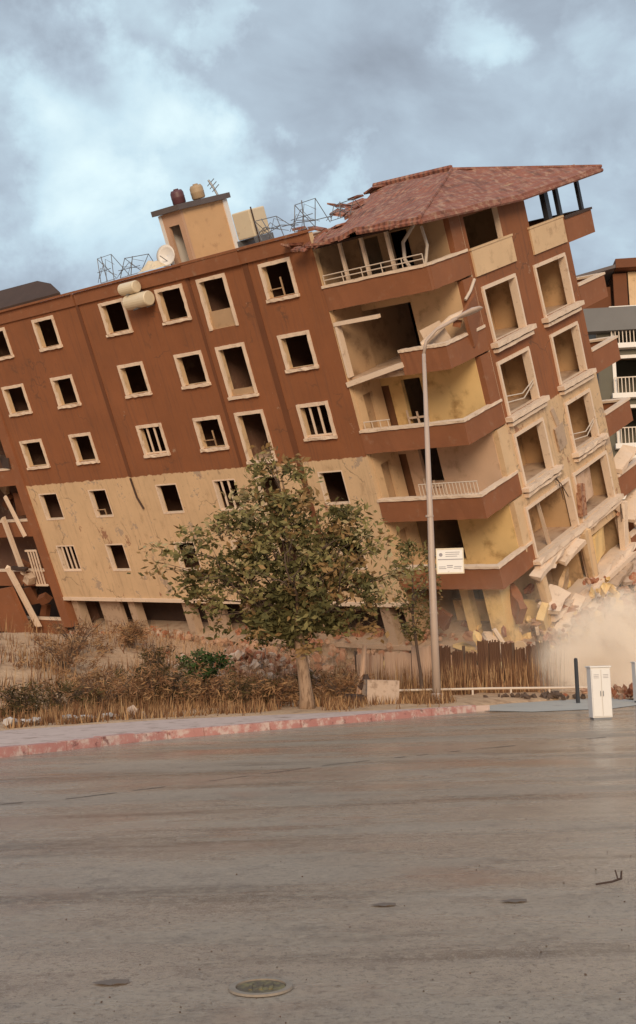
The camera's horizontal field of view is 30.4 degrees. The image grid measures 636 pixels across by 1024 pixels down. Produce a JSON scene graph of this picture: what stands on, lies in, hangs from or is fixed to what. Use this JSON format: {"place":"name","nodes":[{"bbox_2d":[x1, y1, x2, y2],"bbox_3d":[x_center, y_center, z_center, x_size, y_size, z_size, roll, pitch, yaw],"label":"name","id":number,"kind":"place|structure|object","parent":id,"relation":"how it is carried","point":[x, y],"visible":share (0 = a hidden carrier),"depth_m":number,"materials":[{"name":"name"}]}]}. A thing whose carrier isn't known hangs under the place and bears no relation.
{"place":"outdoors","nodes":[
{"label":"outdoors","id":0,"kind":"place"},
{"bbox_2d":[0,705,489,746],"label":"pavement","id":1,"kind":"structure","parent":0,"point":[27,736],"depth_m":25.92,"materials":[{"name":"concrete"}]},
{"bbox_2d":[0,705,635,1023],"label":"road","id":2,"kind":"structure","parent":0,"point":[430,825],"depth_m":8.59,"materials":[{"name":"asphalt"}]},
{"bbox_2d":[92,979,128,984],"bbox_3d":[-1.039,2.349,5.852,0.186,0.008,0.094,-2,-7,0],"label":"manhole cover","id":3,"kind":"object","parent":2,"relation":"on","point":[114,981],"visible":1,"depth_m":5.85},
{"bbox_2d":[0,705,475,757],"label":"kerb","id":4,"kind":"structure","parent":2,"relation":"on","point":[63,745],"depth_m":24.61,"materials":[{"name":"concrete"}]},
{"bbox_2d":[228,977,292,996],"bbox_3d":[-0.278,2.308,5.693,0.316,0.010,0.316,-2,-7,0],"label":"manhole cover","id":5,"kind":"object","parent":2,"relation":"on","point":[261,987],"visible":1,"depth_m":5.68,"materials":[{"name":"metal"}]},
{"bbox_2d":[5,737,601,803],"bbox_3d":[-0.415,3.613,16.299,14.388,0.001,0.674,4,-9,-39],"label":"road seam","id":6,"kind":"object","parent":2,"relation":"on","point":[265,773],"visible":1,"depth_m":16.19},
{"bbox_2d":[3,746,630,1023],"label":"loose grit","id":7,"kind":"object","parent":2,"relation":"on","point":[349,926],"visible":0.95,"depth_m":6.33,"materials":[{"name":"gravel"}]},
{"bbox_2d":[372,903,395,905],"bbox_3d":[0.414,2.503,7.470,0.164,0.008,0.082,-2,-7,0],"label":"manhole cover","id":8,"kind":"object","parent":2,"relation":"on","point":[385,904],"visible":1,"depth_m":7.47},
{"bbox_2d":[502,899,526,901],"bbox_3d":[1.247,2.479,7.470,0.175,0.008,0.088,-2,-7,0],"label":"manhole cover","id":9,"kind":"object","parent":2,"relation":"on","point":[516,900],"visible":1,"depth_m":7.47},
{"bbox_2d":[585,666,612,719],"bbox_3d":[6.278,4.027,26.116,0.500,1.175,0.350,-1,-7,-6],"label":"utility cabinet","id":10,"kind":"object","parent":2,"relation":"on","point":[599,692],"visible":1,"depth_m":25.98,"materials":[{"name":"metal"}]},
{"bbox_2d":[596,870,621,884],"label":"twig","id":11,"kind":"object","parent":2,"relation":"on","point":[612,881],"visible":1,"depth_m":7.96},
{"bbox_2d":[0,585,635,730],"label":"site terrain","id":12,"kind":"structure","parent":0,"point":[620,673],"depth_m":41.20,"materials":[{"name":"soil"}]},
{"bbox_2d":[0,717,18,726],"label":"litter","id":13,"kind":"object","parent":12,"relation":"on","point":[8,719],"visible":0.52,"depth_m":27.87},
{"bbox_2d":[20,717,38,723],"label":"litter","id":14,"kind":"object","parent":12,"relation":"on","point":[35,719],"visible":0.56,"depth_m":28.37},
{"bbox_2d":[0,677,72,716],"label":"dry bush","id":15,"kind":"object","parent":12,"relation":"on","point":[28,702],"visible":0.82,"depth_m":32.11,"materials":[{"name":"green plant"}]},
{"bbox_2d":[2,675,115,714],"bbox_3d":[-7.174,5.199,32.871,2.974,1.294,2.853,-2,-7,0],"label":"dry bush","id":16,"kind":"object","parent":12,"relation":"on","point":[49,691],"visible":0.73,"depth_m":32.58,"materials":[{"name":"brown plant"}]},
{"bbox_2d":[11,633,107,672],"bbox_3d":[-8.609,4.739,39.207,3.247,1.418,2.990,0,-7,-15],"label":"dry bush","id":17,"kind":"object","parent":12,"relation":"on","point":[70,649],"visible":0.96,"depth_m":39.09,"materials":[{"name":"brown plant"}]},
{"bbox_2d":[24,616,126,655],"bbox_3d":[-9.197,4.553,42.683,4.483,1.511,3.069,4,-9,-37],"label":"dry bush","id":18,"kind":"object","parent":12,"relation":"on","point":[60,629],"visible":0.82,"depth_m":42.74,"materials":[{"name":"brown plant"}]},
{"bbox_2d":[62,714,96,721],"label":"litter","id":19,"kind":"object","parent":12,"relation":"on","point":[75,715],"visible":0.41,"depth_m":29.08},
{"bbox_2d":[50,664,127,702],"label":"dry bush","id":20,"kind":"object","parent":12,"relation":"on","point":[96,675],"visible":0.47,"depth_m":35.18,"materials":[{"name":"brown plant"}]},
{"bbox_2d":[101,712,115,718],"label":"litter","id":21,"kind":"object","parent":12,"relation":"on","point":[110,714],"visible":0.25,"depth_m":29.83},
{"bbox_2d":[68,674,157,711],"bbox_3d":[-5.859,5.220,33.478,2.773,1.173,2.624,-2,-7,0],"label":"dry bush","id":22,"kind":"object","parent":12,"relation":"on","point":[118,695],"visible":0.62,"depth_m":33.34,"materials":[{"name":"brown plant"}]},
{"bbox_2d":[103,619,151,647],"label":"dry bush","id":23,"kind":"object","parent":12,"relation":"on","point":[130,635],"visible":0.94,"depth_m":45.18,"materials":[{"name":"brown plant"}]},
{"bbox_2d":[125,705,138,716],"bbox_3d":[-4.910,5.335,30.825,0.359,0.517,0.424,-2,-7,0],"label":"rock","id":24,"kind":"object","parent":12,"relation":"on","point":[132,707],"visible":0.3,"depth_m":30.75,"materials":[{"name":"stone"}]},
{"bbox_2d":[105,668,183,706],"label":"dry bush","id":25,"kind":"object","parent":12,"relation":"on","point":[146,688],"visible":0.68,"depth_m":33.96,"materials":[{"name":"brown plant"}]},
{"bbox_2d":[105,663,206,701],"bbox_3d":[-5.373,5.370,36.509,2.704,1.361,3.304,-5,-8,26],"label":"dry bush","id":26,"kind":"object","parent":12,"relation":"on","point":[136,669],"visible":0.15,"depth_m":36.30,"materials":[{"name":"brown plant"}]},
{"bbox_2d":[133,640,184,682],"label":"dry bush","id":27,"kind":"object","parent":12,"relation":"on","point":[156,654],"visible":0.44,"depth_m":40.11,"materials":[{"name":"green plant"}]},
{"bbox_2d":[129,656,215,704],"bbox_3d":[-4.492,5.067,34.786,2.418,1.572,2.375,3,-8,-35],"label":"dry bush","id":28,"kind":"object","parent":12,"relation":"on","point":[175,685],"visible":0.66,"depth_m":34.62,"materials":[{"name":"brown plant"}]},
{"bbox_2d":[169,676,224,699],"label":"dry bush","id":29,"kind":"object","parent":12,"relation":"on","point":[186,687],"visible":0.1,"depth_m":36.13,"materials":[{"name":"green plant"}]},
{"bbox_2d":[156,670,243,707],"bbox_3d":[-3.367,5.181,34.056,2.690,1.173,3.508,-2,-7,0],"label":"dry bush","id":30,"kind":"object","parent":12,"relation":"on","point":[211,689],"visible":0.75,"depth_m":34.05,"materials":[{"name":"brown plant"}]},
{"bbox_2d":[173,647,237,687],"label":"green shrub","id":31,"kind":"object","parent":12,"relation":"on","point":[209,658],"visible":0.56,"depth_m":39.70,"materials":[{"name":"green plant"}]},
{"bbox_2d":[201,662,271,696],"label":"dry bush","id":32,"kind":"object","parent":12,"relation":"on","point":[234,674],"visible":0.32,"depth_m":36.75,"materials":[{"name":"brown plant"}]},
{"bbox_2d":[196,673,287,706],"bbox_3d":[-2.018,5.270,34.398,2.690,1.187,3.064,3,-8,-32],"label":"dry bush","id":33,"kind":"object","parent":12,"relation":"on","point":[238,693],"visible":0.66,"depth_m":34.03,"materials":[{"name":"brown plant"}]},
{"bbox_2d":[243,673,298,706],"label":"dry bush","id":34,"kind":"object","parent":12,"relation":"on","point":[279,692],"visible":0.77,"depth_m":34.24,"materials":[{"name":"brown plant"}]},
{"bbox_2d":[127,441,424,708],"bbox_3d":[-1.119,1.775,32.711,8.337,7.795,4.110,-1,-7,-10],"label":"pavement tree","id":35,"kind":"object","parent":12,"relation":"on","point":[299,618],"visible":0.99,"depth_m":32.73,"materials":[{"name":"green plant"}]},
{"bbox_2d":[0,615,564,728],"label":"dry grass","id":36,"kind":"structure","parent":12,"relation":"on","point":[149,710],"depth_m":36.33,"materials":[{"name":"plant"}]},
{"bbox_2d":[253,668,332,700],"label":"dry bush","id":37,"kind":"object","parent":12,"relation":"on","point":[296,676],"visible":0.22,"depth_m":36.99,"materials":[{"name":"brown plant"}]},
{"bbox_2d":[0,164,635,663],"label":"apartment block","id":38,"kind":"structure","parent":12,"relation":"on","point":[124,432],"depth_m":49.87,"materials":[{"name":"paint"}]},
{"bbox_2d":[0,327,14,359],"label":"window","id":39,"kind":"structure","parent":38,"relation":"in","point":[1,329],"depth_m":59.17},
{"bbox_2d":[1,383,32,416],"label":"window","id":40,"kind":"structure","parent":38,"relation":"in","point":[30,411],"depth_m":60.40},
{"bbox_2d":[19,439,50,469],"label":"window","id":41,"kind":"structure","parent":38,"relation":"in","point":[21,443],"depth_m":61.11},
{"bbox_2d":[31,315,62,351],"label":"window","id":42,"kind":"structure","parent":38,"relation":"in","point":[51,317],"depth_m":56.91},
{"bbox_2d":[38,493,64,519],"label":"window","id":43,"kind":"structure","parent":38,"relation":"in","point":[41,498],"depth_m":62.35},
{"bbox_2d":[50,374,81,408],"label":"window","id":44,"kind":"structure","parent":38,"relation":"in","point":[52,380],"depth_m":57.68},
{"bbox_2d":[56,545,81,570],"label":"window","id":45,"kind":"structure","parent":38,"relation":"in","point":[58,548],"depth_m":62.76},
{"bbox_2d":[68,432,99,464],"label":"window","id":46,"kind":"structure","parent":38,"relation":"in","point":[70,436],"depth_m":58.37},
{"bbox_2d":[88,489,113,517],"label":"window","id":47,"kind":"structure","parent":38,"relation":"in","point":[96,510],"depth_m":59.55,"materials":[{"name":"paint"}]},
{"bbox_2d":[97,254,127,282],"bbox_3d":[-9.583,-11.305,54.198,1.455,1.204,1.035,-3,19,41],"label":"steel rack","id":48,"kind":"object","parent":38,"relation":"on","point":[103,264],"visible":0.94,"depth_m":53.87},
{"bbox_2d":[98,298,133,336],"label":"window","id":49,"kind":"structure","parent":38,"relation":"in","point":[100,305],"depth_m":53.55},
{"bbox_2d":[105,544,130,570],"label":"window","id":50,"kind":"structure","parent":38,"relation":"in","point":[107,546],"depth_m":60.31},
{"bbox_2d":[117,280,142,295],"bbox_3d":[-8.294,-9.878,51.748,1.050,0.590,0.685,-3,19,41],"label":"boiler tank","id":51,"kind":"object","parent":38,"relation":"attached to","point":[128,288],"visible":0.98,"depth_m":51.45,"materials":[{"name":"beige metal"}]},
{"bbox_2d":[117,254,152,277],"bbox_3d":[-8.146,-11.226,53.006,2.373,0.824,1.033,-3,19,41],"label":"steel rack","id":52,"kind":"object","parent":38,"relation":"on","point":[131,267],"visible":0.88,"depth_m":52.76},
{"bbox_2d":[117,361,152,398],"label":"window","id":53,"kind":"structure","parent":38,"relation":"in","point":[140,363],"depth_m":54.16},
{"bbox_2d":[122,290,154,310],"bbox_3d":[-7.893,-9.310,51.642,1.500,0.710,0.745,-3,19,41],"label":"boiler tank","id":54,"kind":"object","parent":38,"relation":"attached to","point":[137,301],"visible":1,"depth_m":51.30,"materials":[{"name":"beige metal"}]},
{"bbox_2d":[139,261,165,272],"bbox_3d":[-7.328,-10.918,51.693,1.200,0.424,0.900,-3,19,41],"label":"tarpaulin","id":55,"kind":"object","parent":38,"relation":"on","point":[150,265],"visible":1,"depth_m":51.42,"materials":[{"name":"beige fabric"}]},
{"bbox_2d":[135,423,170,457],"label":"window","id":56,"kind":"structure","parent":38,"relation":"in","point":[150,454],"depth_m":54.94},
{"bbox_2d":[157,245,174,266],"bbox_3d":[-6.595,-11.165,51.481,0.843,1.140,0.738,1,-8,-23],"label":"satellite dish","id":57,"kind":"object","parent":38,"relation":"on","point":[166,255],"visible":0.95,"depth_m":51.55,"materials":[{"name":"white paint"}]},
{"bbox_2d":[155,483,184,513],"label":"window","id":58,"kind":"structure","parent":38,"relation":"in","point":[158,489],"depth_m":56.14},
{"bbox_2d":[154,283,191,324],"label":"window","id":59,"kind":"structure","parent":38,"relation":"in","point":[179,286],"depth_m":50.88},
{"bbox_2d":[170,188,185,204],"bbox_3d":[-6.228,-13.998,51.980,0.624,0.690,0.614,-3,19,41],"label":"water drum","id":60,"kind":"object","parent":38,"relation":"on","point":[177,196],"visible":0.87,"depth_m":51.76,"materials":[{"name":"red plastic"}]},
{"bbox_2d":[173,542,200,570],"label":"window","id":61,"kind":"structure","parent":38,"relation":"in","point":[182,565],"depth_m":56.88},
{"bbox_2d":[173,350,211,389],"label":"window","id":62,"kind":"structure","parent":38,"relation":"in","point":[199,352],"depth_m":51.60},
{"bbox_2d":[190,183,204,199],"bbox_3d":[-5.344,-14.159,51.706,0.624,0.670,0.614,-3,19,41],"label":"water drum","id":63,"kind":"object","parent":38,"relation":"on","point":[196,191],"visible":0.99,"depth_m":51.48,"materials":[{"name":"beige plastic"}]},
{"bbox_2d":[192,415,229,452],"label":"window","id":64,"kind":"structure","parent":38,"relation":"in","point":[217,417],"depth_m":52.43,"materials":[{"name":"paint"}]},
{"bbox_2d":[207,178,218,194],"bbox_3d":[-4.663,-14.520,52.351,0.546,0.757,0.234,-3,19,41],"label":"roof antenna","id":65,"kind":"object","parent":38,"relation":"on","point":[213,187],"visible":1,"depth_m":52.33,"materials":[{"name":"metal"}]},
{"bbox_2d":[195,273,238,330],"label":"window","id":66,"kind":"structure","parent":38,"relation":"in","point":[226,317],"depth_m":49.48,"materials":[{"name":"paint"}]},
{"bbox_2d":[212,479,242,510],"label":"window","id":67,"kind":"structure","parent":38,"relation":"in","point":[216,488],"depth_m":53.44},
{"bbox_2d":[215,342,258,400],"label":"window","id":68,"kind":"structure","parent":38,"relation":"in","point":[253,389],"depth_m":50.16,"materials":[{"name":"paint"}]},
{"bbox_2d":[231,540,251,560],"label":"window","id":69,"kind":"structure","parent":38,"relation":"in","point":[232,543],"depth_m":54.14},
{"bbox_2d":[232,206,273,249],"bbox_3d":[-2.709,-11.806,48.783,1.139,1.730,1.100,-3,19,41],"label":"water tank","id":70,"kind":"object","parent":38,"relation":"on","point":[245,225],"visible":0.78,"depth_m":48.42,"materials":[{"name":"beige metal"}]},
{"bbox_2d":[233,409,277,463],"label":"window","id":71,"kind":"structure","parent":38,"relation":"in","point":[236,415],"depth_m":50.63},
{"bbox_2d":[255,475,284,521],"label":"window","id":72,"kind":"structure","parent":38,"relation":"in","point":[259,487],"depth_m":51.77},
{"bbox_2d":[254,216,297,240],"bbox_3d":[-1.659,-11.618,47.549,1.758,0.888,1.033,-3,19,41],"label":"steel rack","id":73,"kind":"object","parent":38,"relation":"on","point":[267,227],"visible":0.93,"depth_m":47.33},
{"bbox_2d":[254,215,332,239],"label":"loose cables","id":74,"kind":"object","parent":73,"relation":"attached to","point":[293,223],"visible":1,"depth_m":46.28,"materials":[{"name":"metal"}]},
{"bbox_2d":[257,257,299,302],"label":"window","id":75,"kind":"structure","parent":38,"relation":"in","point":[263,278],"depth_m":46.81,"materials":[{"name":"paint"}]},
{"bbox_2d":[277,330,318,372],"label":"window","id":76,"kind":"structure","parent":38,"relation":"in","point":[279,337],"depth_m":47.41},
{"bbox_2d":[290,198,329,231],"bbox_3d":[-0.397,-11.835,46.505,1.632,1.142,1.034,-3,19,41],"label":"steel rack","id":77,"kind":"object","parent":38,"relation":"on","point":[302,212],"visible":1,"depth_m":46.17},
{"bbox_2d":[296,400,337,440],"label":"window","id":78,"kind":"structure","parent":38,"relation":"in","point":[319,436],"depth_m":48.18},
{"bbox_2d":[317,470,350,504],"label":"window","id":79,"kind":"structure","parent":38,"relation":"in","point":[323,487],"depth_m":49.25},
{"bbox_2d":[326,198,361,220],"bbox_3d":[1.091,-12.148,46.903,1.559,0.649,1.031,-3,19,41],"label":"steel rack","id":80,"kind":"object","parent":38,"relation":"on","point":[336,210],"visible":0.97,"depth_m":46.56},
{"bbox_2d":[338,537,367,569],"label":"window","id":81,"kind":"structure","parent":38,"relation":"in","point":[362,568],"depth_m":49.53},
{"bbox_2d":[481,273,536,352],"bbox_3d":[7.411,-7.870,46.078,0.570,2.583,3.130,-3,19,41],"label":"end window","id":82,"kind":"structure","parent":38,"relation":"in","point":[527,330],"depth_m":45.95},
{"bbox_2d":[496,346,549,426],"bbox_3d":[8.062,-5.054,46.657,0.570,2.572,3.085,-3,19,41],"label":"end window","id":83,"kind":"structure","parent":38,"relation":"in","point":[523,413],"depth_m":46.55,"materials":[{"name":"concrete"}]},
{"bbox_2d":[512,417,563,497],"bbox_3d":[8.796,-2.271,47.340,0.598,2.586,2.988,-3,19,41],"label":"end window","id":84,"kind":"structure","parent":38,"relation":"in","point":[529,489],"depth_m":47.19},
{"bbox_2d":[537,584,570,614],"bbox_3d":[9.633,3.593,47.752,0.971,0.200,1.551,22,43,19],"label":"concrete slab","id":85,"kind":"object","parent":38,"relation":"attached to","point":[560,596],"depth_m":47.74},
{"bbox_2d":[524,477,587,567],"bbox_3d":[9.749,0.382,48.272,0.602,2.588,4.357,-3,19,41],"label":"end window","id":86,"kind":"structure","parent":38,"relation":"in","point":[566,540],"depth_m":48.09,"materials":[{"name":"concrete"}]},
{"bbox_2d":[533,252,584,327],"bbox_3d":[9.984,-9.351,49.086,0.570,2.577,3.287,-3,19,41],"label":"end window","id":87,"kind":"structure","parent":38,"relation":"in","point":[573,308],"depth_m":48.92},
{"bbox_2d":[554,604,577,629],"bbox_3d":[10.154,4.368,48.234,0.861,1.085,0.180,20,-19,15],"label":"concrete slab","id":88,"kind":"object","parent":38,"relation":"on","point":[570,609],"depth_m":48.23,"materials":[{"name":"brown concrete"}]},
{"bbox_2d":[549,321,596,394],"bbox_3d":[10.727,-6.578,49.776,0.568,2.579,3.035,-3,19,41],"label":"end window","id":89,"kind":"structure","parent":38,"relation":"in","point":[585,376],"depth_m":49.64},
{"bbox_2d":[563,388,608,461],"bbox_3d":[11.439,-3.785,50.427,0.598,2.585,2.913,-3,19,41],"label":"end window","id":90,"kind":"structure","parent":38,"relation":"in","point":[600,440],"depth_m":50.33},
{"bbox_2d":[571,450,623,528],"bbox_3d":[12.116,-0.964,51.047,0.600,2.612,3.795,-3,19,41],"label":"end window","id":91,"kind":"structure","parent":38,"relation":"in","point":[614,501],"depth_m":51.20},
{"bbox_2d":[560,551,635,619],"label":"concrete slab","id":92,"kind":"structure","parent":38,"relation":"on","point":[618,567],"depth_m":50.91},
{"bbox_2d":[621,557,635,585],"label":"concrete slab","id":93,"kind":"structure","parent":38,"relation":"on","point":[626,581],"depth_m":51.93,"materials":[{"name":"concrete"}]},
{"bbox_2d":[289,665,357,697],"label":"dry bush","id":94,"kind":"object","parent":12,"relation":"on","point":[334,674],"visible":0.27,"depth_m":37.41,"materials":[{"name":"brown plant"}]},
{"bbox_2d":[313,671,389,703],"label":"dry bush","id":95,"kind":"object","parent":12,"relation":"on","point":[344,687],"visible":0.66,"depth_m":34.89,"materials":[{"name":"brown plant"}]},
{"bbox_2d":[69,572,635,685],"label":"rubble","id":96,"kind":"object","parent":12,"relation":"on","point":[582,646],"visible":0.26,"depth_m":47.87,"materials":[{"name":"brick"}]},
{"bbox_2d":[492,628,504,643],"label":"concrete beam","id":97,"kind":"structure","parent":96,"relation":"on","point":[497,634],"depth_m":43.62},
{"bbox_2d":[344,693,365,704],"bbox_3d":[1.135,5.526,34.079,0.627,0.400,0.559,7,-4,-22],"label":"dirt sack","id":98,"kind":"object","parent":12,"relation":"on","point":[351,696],"visible":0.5,"depth_m":33.91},
{"bbox_2d":[356,645,369,693],"bbox_3d":[1.300,4.818,34.529,0.526,1.775,0.287,-5,-8,25],"label":"broken post","id":99,"kind":"object","parent":12,"relation":"on","point":[363,665],"visible":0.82,"depth_m":34.52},
{"bbox_2d":[361,679,398,703],"bbox_3d":[1.865,5.288,34.218,1.068,0.750,0.734,3,-8,-11],"label":"concrete block","id":100,"kind":"object","parent":12,"relation":"on","point":[381,688],"depth_m":33.88,"materials":[{"name":"concrete"}]},
{"bbox_2d":[354,646,431,687],"bbox_3d":[2.699,5.612,39.930,2.876,2.008,0.230,-1,-7,-6],"label":"hoarding","id":101,"kind":"object","parent":12,"relation":"on","point":[410,659],"visible":0.4,"depth_m":39.90,"materials":[{"name":"brown wood"}]},
{"bbox_2d":[385,538,442,693],"bbox_3d":[3.232,3.564,38.892,1.905,5.379,1.853,4,-9,-39],"label":"young tree","id":102,"kind":"object","parent":12,"relation":"on","point":[414,593],"visible":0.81,"depth_m":38.77,"materials":[{"name":"green plant"}]},
{"bbox_2d":[422,306,482,699],"bbox_3d":[4.162,-0.320,35.284,2.160,12.048,0.520,-2,-7,0],"label":"street lamp","id":103,"kind":"object","parent":12,"relation":"on","point":[433,613],"visible":0.8,"depth_m":35.10,"materials":[{"name":"metal"}]},
{"bbox_2d":[434,548,463,573],"bbox_3d":[3.861,1.464,34.932,0.972,0.764,0.166,-3,-7,8],"label":"notice board","id":104,"kind":"object","parent":103,"relation":"attached to","point":[449,560],"visible":1,"depth_m":34.91,"materials":[{"name":"white paint"}]},
{"bbox_2d":[399,686,586,694],"bbox_3d":[5.732,6.007,38.406,6.508,0.558,0.119,-2,-7,3],"label":"pipe barrier","id":105,"kind":"object","parent":12,"relation":"on","point":[510,688],"visible":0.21,"depth_m":38.41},
{"bbox_2d":[439,640,549,693],"bbox_3d":[6.198,5.560,41.074,4.170,2.168,0.240,0,-7,-14],"label":"sheet fence","id":106,"kind":"object","parent":12,"relation":"on","point":[489,651],"visible":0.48,"depth_m":41.07,"materials":[{"name":"brown"}]},
{"bbox_2d":[487,698,635,711],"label":"driveway apron","id":107,"kind":"object","parent":12,"relation":"on","point":[561,705],"visible":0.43,"depth_m":32.53,"materials":[{"name":"concrete"}]},
{"bbox_2d":[483,691,585,699],"bbox_3d":[6.844,5.685,36.012,3.545,0.369,1.043,-2,-7,2],"label":"dirt heap","id":108,"kind":"object","parent":107,"relation":"on","point":[551,694],"visible":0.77,"depth_m":35.88,"materials":[{"name":"brown soil"}]},
{"bbox_2d":[574,658,579,702],"bbox_3d":[7.478,4.871,33.832,0.119,1.300,0.119,-2,-7,0],"label":"steel post","id":109,"kind":"object","parent":107,"relation":"on","point":[577,692],"visible":0.93,"depth_m":33.79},
{"bbox_2d":[630,662,635,701],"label":"utility cabinet","id":110,"kind":"object","parent":107,"relation":"on","point":[633,664],"visible":1,"depth_m":32.95,"materials":[{"name":"metal"}]},
{"bbox_2d":[562,683,632,699],"bbox_3d":[9.473,5.528,36.162,3.446,0.614,2.116,0,-7,-16],"label":"brick heap","id":111,"kind":"object","parent":12,"relation":"on","point":[624,691],"visible":0.57,"depth_m":35.95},
{"bbox_2d":[576,258,635,499],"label":"standing apartment building","id":112,"kind":"structure","parent":12,"relation":"on","point":[613,313],"depth_m":69.45,"materials":[{"name":"paint"}]},
{"bbox_2d":[609,305,635,349],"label":"balcony railing","id":113,"kind":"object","parent":112,"relation":"in","point":[625,345],"depth_m":69.08,"materials":[{"name":"metal"}]},
{"bbox_2d":[612,354,635,398],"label":"balcony railing","id":114,"kind":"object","parent":112,"relation":"in","point":[632,395],"depth_m":68.83,"materials":[{"name":"metal"}]},
{"bbox_2d":[615,404,635,449],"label":"balcony railing","id":115,"kind":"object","parent":112,"relation":"in","point":[618,445],"depth_m":68.43,"materials":[{"name":"metal"}]},
{"bbox_2d":[0,0,635,301],"label":"sky","id":116,"kind":"structure","parent":0,"point":[109,108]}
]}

